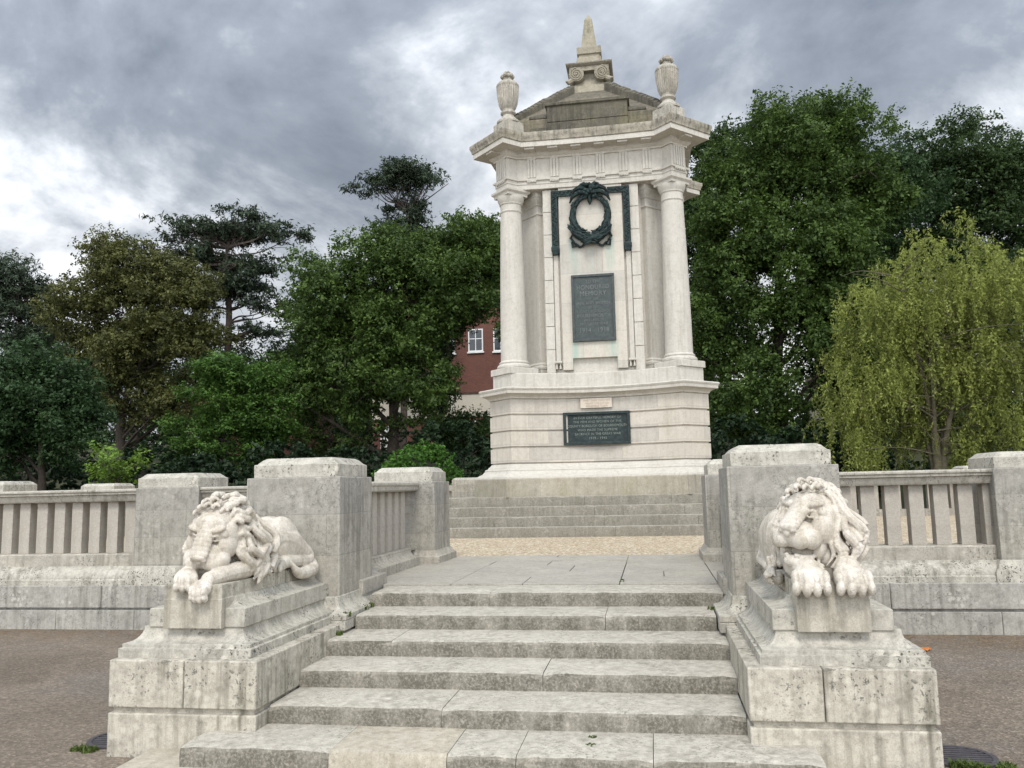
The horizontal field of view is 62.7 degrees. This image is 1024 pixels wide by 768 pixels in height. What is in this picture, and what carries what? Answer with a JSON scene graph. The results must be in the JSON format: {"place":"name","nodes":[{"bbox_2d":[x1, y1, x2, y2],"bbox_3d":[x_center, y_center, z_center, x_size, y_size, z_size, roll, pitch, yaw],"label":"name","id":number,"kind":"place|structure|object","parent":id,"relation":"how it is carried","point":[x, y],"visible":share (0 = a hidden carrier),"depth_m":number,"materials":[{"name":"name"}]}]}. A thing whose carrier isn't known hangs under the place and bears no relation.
{"place":"outdoors","nodes":[
{"label":"outdoors","id":0,"kind":"place"},
{"bbox_2d":[0,481,36,491],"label":"stone pier","id":1,"kind":"structure","parent":0,"point":[5,486],"depth_m":14.15,"materials":[{"name":"grey stone"}]},
{"bbox_2d":[81,483,134,536],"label":"stone pier","id":2,"kind":"structure","parent":0,"point":[109,486],"depth_m":18.90,"materials":[{"name":"grey stone"}]},
{"bbox_2d":[364,556,457,595],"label":"pavement","id":3,"kind":"structure","parent":0,"point":[395,576],"depth_m":9.25,"materials":[{"name":"stone"}]},
{"bbox_2d":[374,467,456,563],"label":"stone pier","id":4,"kind":"structure","parent":0,"point":[427,527],"depth_m":10.57,"materials":[{"name":"grey stone"}]},
{"bbox_2d":[452,477,476,497],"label":"stone pier","id":5,"kind":"structure","parent":0,"point":[463,487],"depth_m":22.66,"materials":[{"name":"grey stone"}]},
{"bbox_2d":[1,425,1020,508],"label":"hillside","id":6,"kind":"structure","parent":0,"point":[917,458],"depth_m":50.24,"materials":[{"name":"green plant"}]},
{"bbox_2d":[0,247,72,479],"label":"tall pine","id":7,"kind":"object","parent":6,"relation":"on","point":[13,295],"visible":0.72,"depth_m":51.99,"materials":[{"name":"green plant"}]},
{"bbox_2d":[1,446,105,490],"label":"dark shrub","id":8,"kind":"object","parent":6,"relation":"on","point":[58,473],"visible":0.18,"depth_m":37.12,"materials":[{"name":"green plant"}]},
{"bbox_2d":[15,437,93,478],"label":"dark shrub","id":9,"kind":"object","parent":6,"relation":"on","point":[81,455],"visible":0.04,"depth_m":53.51,"materials":[{"name":"green plant"}]},
{"bbox_2d":[0,334,124,490],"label":"broadleaf tree","id":10,"kind":"object","parent":6,"relation":"on","point":[49,404],"visible":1,"depth_m":33.22,"materials":[{"name":"green plant"}]},
{"bbox_2d":[58,440,154,483],"bbox_3d":[-12.983,3.610,27.128,3.809,3.662,2.908,-2,-7,9],"label":"shrub","id":11,"kind":"object","parent":6,"relation":"on","point":[111,473],"visible":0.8,"depth_m":27.27,"materials":[{"name":"green plant"}]},
{"bbox_2d":[4,307,260,464],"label":"broadleaf tree","id":12,"kind":"object","parent":6,"relation":"on","point":[238,350],"visible":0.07,"depth_m":58.77,"materials":[{"name":"green plant"}]},
{"bbox_2d":[25,222,244,461],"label":"evergreen oak","id":13,"kind":"object","parent":6,"relation":"on","point":[117,283],"visible":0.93,"depth_m":47.77,"materials":[{"name":"green plant"}]},
{"bbox_2d":[80,397,215,470],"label":"dark shrub","id":14,"kind":"object","parent":6,"relation":"on","point":[152,441],"visible":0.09,"depth_m":54.53,"materials":[{"name":"green plant"}]},
{"bbox_2d":[113,440,206,487],"bbox_3d":[-16.487,4.065,39.039,4.635,2.994,2.793,-2,-7,9],"label":"dark shrub","id":15,"kind":"object","parent":6,"relation":"on","point":[128,452],"visible":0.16,"depth_m":39.11,"materials":[{"name":"green plant"}]},
{"bbox_2d":[153,452,253,485],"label":"dark shrub","id":16,"kind":"object","parent":6,"relation":"on","point":[226,469],"visible":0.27,"depth_m":35.30,"materials":[{"name":"green plant"}]},
{"bbox_2d":[139,199,315,461],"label":"tall pine","id":17,"kind":"object","parent":6,"relation":"on","point":[227,235],"visible":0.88,"depth_m":52.33,"materials":[{"name":"green plant"}]},
{"bbox_2d":[152,347,308,472],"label":"broadleaf tree","id":18,"kind":"object","parent":6,"relation":"on","point":[224,375],"visible":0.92,"depth_m":40.22,"materials":[{"name":"green plant"}]},
{"bbox_2d":[202,434,305,466],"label":"dark shrub","id":19,"kind":"object","parent":6,"relation":"on","point":[261,457],"visible":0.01,"depth_m":54.92,"materials":[{"name":"green plant"}]},
{"bbox_2d":[184,392,332,455],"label":"hedge","id":20,"kind":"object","parent":6,"relation":"on","point":[288,452],"depth_m":65.03,"materials":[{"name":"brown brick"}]},
{"bbox_2d":[237,439,323,480],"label":"dark shrub","id":21,"kind":"object","parent":6,"relation":"on","point":[302,450],"visible":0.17,"depth_m":36.88,"materials":[{"name":"green plant"}]},
{"bbox_2d":[230,327,382,456],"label":"broadleaf tree","id":22,"kind":"object","parent":6,"relation":"on","point":[274,345],"visible":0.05,"depth_m":56.87,"materials":[{"name":"green plant"}]},
{"bbox_2d":[274,405,387,459],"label":"dark shrub","id":23,"kind":"object","parent":6,"relation":"on","point":[332,432],"visible":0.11,"depth_m":52.49,"materials":[{"name":"green plant"}]},
{"bbox_2d":[324,443,421,481],"bbox_3d":[-5.988,3.872,35.305,5.489,2.801,2.750,-2,-7,9],"label":"dark shrub","id":24,"kind":"object","parent":6,"relation":"on","point":[373,458],"visible":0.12,"depth_m":35.24,"materials":[{"name":"green plant"}]},
{"bbox_2d":[252,205,500,463],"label":"broadleaf tree","id":25,"kind":"object","parent":6,"relation":"on","point":[434,276],"visible":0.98,"depth_m":43.06,"materials":[{"name":"green plant"}]},
{"bbox_2d":[337,154,451,451],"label":"tall pine","id":26,"kind":"object","parent":6,"relation":"on","point":[401,173],"visible":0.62,"depth_m":58.22,"materials":[{"name":"green plant"}]},
{"bbox_2d":[369,412,469,459],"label":"dark shrub","id":27,"kind":"object","parent":6,"relation":"on","point":[406,432],"visible":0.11,"depth_m":53.80,"materials":[{"name":"green plant"}]},
{"bbox_2d":[372,287,500,449],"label":"brick building","id":28,"kind":"structure","parent":6,"relation":"on","point":[478,357],"depth_m":63.92,"materials":[{"name":"red brick"}]},
{"bbox_2d":[467,329,483,353],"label":"window","id":29,"kind":"structure","parent":28,"relation":"in","point":[476,340],"depth_m":64.11,"materials":[{"name":"grey glass"}]},
{"bbox_2d":[492,329,500,352],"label":"window","id":30,"kind":"structure","parent":28,"relation":"in","point":[496,345],"depth_m":63.80,"materials":[{"name":"white paint"}]},
{"bbox_2d":[406,418,491,483],"bbox_3d":[-2.454,3.350,38.848,4.933,3.655,2.737,-2,-7,9],"label":"dark shrub","id":31,"kind":"object","parent":6,"relation":"on","point":[431,429],"visible":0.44,"depth_m":38.71,"materials":[{"name":"green plant"}]},
{"bbox_2d":[407,288,499,467],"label":"broadleaf tree","id":32,"kind":"object","parent":6,"relation":"on","point":[448,351],"visible":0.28,"depth_m":47.11,"materials":[{"name":"green plant"}]},
{"bbox_2d":[442,214,500,348],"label":"broadleaf tree","id":33,"kind":"object","parent":6,"relation":"on","point":[497,325],"visible":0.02,"depth_m":51.27,"materials":[{"name":"green plant"}]},
{"bbox_2d":[457,411,487,454],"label":"dark shrub","id":34,"kind":"object","parent":6,"relation":"on","point":[474,422],"visible":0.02,"depth_m":55.06,"materials":[{"name":"green plant"}]},
{"bbox_2d":[462,441,492,477],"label":"dark shrub","id":35,"kind":"object","parent":6,"relation":"on","point":[485,450],"visible":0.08,"depth_m":36.30,"materials":[{"name":"green plant"}]},
{"bbox_2d":[26,353,1023,448],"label":"woodland","id":36,"kind":"object","parent":6,"relation":"on","point":[150,436],"visible":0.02,"depth_m":81.56,"materials":[{"name":"green plant"}]},
{"bbox_2d":[710,431,723,457],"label":"dark shrub","id":37,"kind":"object","parent":6,"relation":"on","point":[715,454],"depth_m":39.10,"materials":[{"name":"green plant"}]},
{"bbox_2d":[708,413,786,459],"bbox_3d":[9.514,2.807,34.814,5.512,3.340,3.039,-2,-7,9],"label":"dark shrub","id":38,"kind":"object","parent":6,"relation":"on","point":[741,424],"visible":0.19,"depth_m":34.73,"materials":[{"name":"green plant"}]},
{"bbox_2d":[683,87,872,452],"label":"broadleaf tree","id":39,"kind":"object","parent":6,"relation":"on","point":[689,206],"visible":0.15,"depth_m":51.18,"materials":[{"name":"green plant"}]},
{"bbox_2d":[684,77,929,453],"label":"broadleaf tree","id":40,"kind":"object","parent":6,"relation":"on","point":[832,236],"visible":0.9,"depth_m":42.85,"materials":[{"name":"green plant"}]},
{"bbox_2d":[758,419,893,495],"bbox_3d":[12.109,3.025,32.393,5.159,3.482,3.000,-2,-7,9],"label":"dark shrub","id":41,"kind":"object","parent":6,"relation":"on","point":[789,437],"visible":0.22,"depth_m":32.07,"materials":[{"name":"green plant"}]},
{"bbox_2d":[803,350,927,440],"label":"pale house","id":42,"kind":"structure","parent":6,"relation":"on","point":[810,379],"depth_m":59.28,"materials":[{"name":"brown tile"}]},
{"bbox_2d":[797,130,964,449],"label":"broadleaf tree","id":43,"kind":"object","parent":6,"relation":"on","point":[935,206],"visible":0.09,"depth_m":45.58,"materials":[{"name":"green plant"}]},
{"bbox_2d":[801,206,1023,503],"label":"willow tree","id":44,"kind":"object","parent":6,"relation":"on","point":[912,331],"visible":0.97,"depth_m":27.78,"materials":[{"name":"green plant"}]},
{"bbox_2d":[869,410,1008,470],"bbox_3d":[17.683,2.504,34.596,5.672,3.266,2.793,-1,-7,-1],"label":"dark shrub","id":45,"kind":"object","parent":6,"relation":"on","point":[892,456],"visible":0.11,"depth_m":34.23,"materials":[{"name":"green plant"}]},
{"bbox_2d":[867,102,1023,444],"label":"broadleaf tree","id":46,"kind":"object","parent":6,"relation":"on","point":[995,171],"visible":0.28,"depth_m":46.59,"materials":[{"name":"green plant"}]},
{"bbox_2d":[990,419,1023,451],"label":"dark shrub","id":47,"kind":"object","parent":6,"relation":"on","point":[1004,437],"visible":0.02,"depth_m":31.40,"materials":[{"name":"green plant"}]},
{"bbox_2d":[0,629,1023,767],"bbox_3d":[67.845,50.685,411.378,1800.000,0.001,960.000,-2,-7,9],"label":"ground","id":48,"kind":"structure","parent":0,"point":[54,693],"depth_m":7.09,"materials":[{"name":"grey asphalt"}]},
{"bbox_2d":[0,566,164,629],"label":"parapet wall","id":49,"kind":"structure","parent":48,"relation":"on","point":[90,597],"depth_m":11.00,"materials":[{"name":"grey stone"}]},
{"bbox_2d":[0,488,135,566],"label":"balustrade","id":50,"kind":"object","parent":49,"relation":"on","point":[52,528],"visible":0.84,"depth_m":11.37,"materials":[{"name":"grey stone"}]},
{"bbox_2d":[125,473,227,584],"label":"stone pier","id":51,"kind":"structure","parent":49,"relation":"on","point":[166,505],"depth_m":10.97,"materials":[{"name":"grey stone"}]},
{"bbox_2d":[200,486,246,498],"bbox_3d":[-2.897,1.830,10.960,2.290,1.018,0.480,-2,-7,9],"label":"balustrade","id":52,"kind":"object","parent":49,"relation":"on","point":[206,492],"visible":0.11,"depth_m":10.93,"materials":[{"name":"grey stone"}]},
{"bbox_2d":[69,744,99,753],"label":"grass tuft","id":53,"kind":"object","parent":48,"relation":"on","point":[82,749],"visible":1,"depth_m":5.70,"materials":[{"name":"green plant"}]},
{"bbox_2d":[86,733,106,748],"bbox_3d":[-2.766,2.510,5.942,0.440,0.014,0.444,-2,-7,9],"label":"drain grate","id":54,"kind":"object","parent":48,"relation":"on","point":[100,740],"visible":0.37,"depth_m":5.87,"materials":[{"name":"metal"}]},
{"bbox_2d":[107,567,354,757],"bbox_3d":[-1.969,2.105,6.817,1.055,1.196,2.600,-2,-7,9],"label":"lion pedestal","id":55,"kind":"object","parent":48,"relation":"on","point":[237,655],"visible":0.77,"depth_m":5.65,"materials":[{"name":"stone"}]},
{"bbox_2d":[173,491,318,603],"bbox_3d":[-2.020,1.205,6.505,0.543,0.754,1.664,-2,-7,9],"label":"lion statue","id":56,"kind":"object","parent":55,"relation":"on","point":[233,536],"visible":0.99,"depth_m":6.04,"materials":[{"name":"stone"}]},
{"bbox_2d":[247,457,373,630],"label":"stone pier","id":57,"kind":"structure","parent":48,"relation":"on","point":[323,505],"depth_m":7.37,"materials":[{"name":"grey stone"}]},
{"bbox_2d":[359,482,419,594],"bbox_3d":[-1.499,1.968,9.107,0.750,1.804,2.810,-2,-7,9],"label":"balustrade","id":58,"kind":"object","parent":48,"relation":"on","point":[392,554],"visible":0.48,"depth_m":9.54,"materials":[{"name":"grey stone"}]},
{"bbox_2d":[370,439,464,484],"bbox_3d":[-2.970,3.726,27.609,3.749,3.852,3.223,-2,-7,9],"label":"clipped bush","id":59,"kind":"object","parent":48,"relation":"on","point":[452,470],"visible":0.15,"depth_m":27.41,"materials":[{"name":"green plant"}]},
{"bbox_2d":[117,585,826,767],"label":"front stairs","id":60,"kind":"structure","parent":48,"relation":"on","point":[536,676],"depth_m":5.71,"materials":[{"name":"stone"}]},
{"bbox_2d":[336,630,343,635],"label":"weed tuft","id":61,"kind":"object","parent":60,"relation":"on","point":[338,633],"visible":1,"depth_m":6.85,"materials":[{"name":"green plant"}]},
{"bbox_2d":[343,602,374,616],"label":"weed tuft","id":62,"kind":"object","parent":60,"relation":"on","point":[350,613],"visible":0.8,"depth_m":7.42,"materials":[{"name":"green plant"}]},
{"bbox_2d":[586,735,596,746],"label":"weed tuft","id":63,"kind":"object","parent":60,"relation":"on","point":[589,743],"visible":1,"depth_m":5.00,"materials":[{"name":"green plant"}]},
{"bbox_2d":[717,554,727,594],"bbox_3d":[2.396,1.805,8.475,0.750,1.804,2.810,-2,-7,9],"label":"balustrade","id":64,"kind":"object","parent":48,"relation":"on","point":[722,581],"visible":0.02,"depth_m":7.33,"materials":[{"name":"grey stone"}]},
{"bbox_2d":[713,443,839,632],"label":"stone pier","id":65,"kind":"structure","parent":48,"relation":"on","point":[755,481],"depth_m":6.71,"materials":[{"name":"grey stone"}]},
{"bbox_2d":[717,568,943,767],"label":"lion pedestal","id":66,"kind":"object","parent":48,"relation":"on","point":[836,680],"visible":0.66,"depth_m":4.92,"materials":[{"name":"stone"}]},
{"bbox_2d":[756,476,875,597],"bbox_3d":[2.032,1.005,5.819,0.661,0.723,1.664,-2,-7,9],"label":"lion statue","id":67,"kind":"object","parent":66,"relation":"on","point":[809,527],"visible":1,"depth_m":5.24,"materials":[{"name":"stone"}]},
{"bbox_2d":[860,560,1023,634],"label":"parapet wall","id":68,"kind":"structure","parent":48,"relation":"on","point":[945,597],"depth_m":9.28,"materials":[{"name":"grey stone"}]},
{"bbox_2d":[839,468,997,560],"bbox_3d":[4.349,1.526,9.784,2.406,1.018,0.480,-2,-7,9],"label":"balustrade","id":69,"kind":"object","parent":68,"relation":"on","point":[966,546],"visible":0.56,"depth_m":9.61,"materials":[{"name":"grey stone"}]},
{"bbox_2d":[948,757,993,767],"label":"grass tuft","id":70,"kind":"object","parent":48,"relation":"on","point":[962,764],"visible":1,"depth_m":4.94,"materials":[{"name":"green plant"}]},
{"bbox_2d":[943,745,998,767],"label":"drain grate","id":71,"kind":"object","parent":48,"relation":"on","point":[956,752],"visible":0.47,"depth_m":5.18,"materials":[{"name":"metal"}]},
{"bbox_2d":[994,760,1017,767],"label":"grass tuft","id":72,"kind":"object","parent":48,"relation":"on","point":[1005,764],"visible":1,"depth_m":4.96,"materials":[{"name":"green plant"}]},
{"bbox_2d":[0,0,1023,443],"label":"sky","id":73,"kind":"structure","parent":0,"point":[116,112],"materials":[{"name":"grey"}]},
{"bbox_2d":[88,515,956,560],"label":"gravel","id":74,"kind":"structure","parent":0,"point":[652,545],"depth_m":13.19,"materials":[{"name":"beige gravel"}]},
{"bbox_2d":[449,485,451,497],"bbox_3d":[-3.660,3.397,23.382,4.260,1.065,0.460,-2,-7,9],"label":"balustrade","id":75,"kind":"object","parent":74,"relation":"on","point":[450,491],"visible":0.01,"depth_m":23.01,"materials":[{"name":"grey stone"}]},
{"bbox_2d":[850,484,954,515],"bbox_3d":[9.063,2.864,21.316,4.260,1.065,0.460,-2,-7,9],"label":"balustrade","id":76,"kind":"object","parent":74,"relation":"on","point":[902,511],"visible":0.09,"depth_m":21.09,"materials":[{"name":"grey stone"}]},
{"bbox_2d":[383,554,717,587],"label":"pavement","id":77,"kind":"structure","parent":0,"point":[690,569],"depth_m":9.06,"materials":[{"name":"stone"}]},
{"bbox_2d":[449,493,703,538],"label":"memorial steps","id":78,"kind":"structure","parent":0,"point":[597,516],"depth_m":15.65,"materials":[{"name":"stone"}]},
{"bbox_2d":[469,15,719,497],"bbox_3d":[1.918,-3.138,19.142,5.110,11.220,5.110,-2,-7,9],"label":"war memorial","id":79,"kind":"object","parent":78,"relation":"on","point":[601,386],"visible":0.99,"depth_m":17.21,"materials":[{"name":"stone"}]},
{"bbox_2d":[699,459,722,561],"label":"stone pier","id":80,"kind":"structure","parent":0,"point":[710,549],"depth_m":9.97,"materials":[{"name":"grey stone"}]},
{"bbox_2d":[704,562,723,595],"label":"pavement","id":81,"kind":"structure","parent":0,"point":[713,567],"depth_m":9.15,"materials":[{"name":"stone"}]},
{"bbox_2d":[952,466,967,468],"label":"stone pier","id":82,"kind":"structure","parent":0,"point":[960,467],"depth_m":20.87,"materials":[{"name":"grey stone"}]},
{"bbox_2d":[967,451,1023,582],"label":"stone pier","id":83,"kind":"structure","parent":0,"point":[1006,491],"depth_m":9.35,"materials":[{"name":"grey stone"}]}
]}

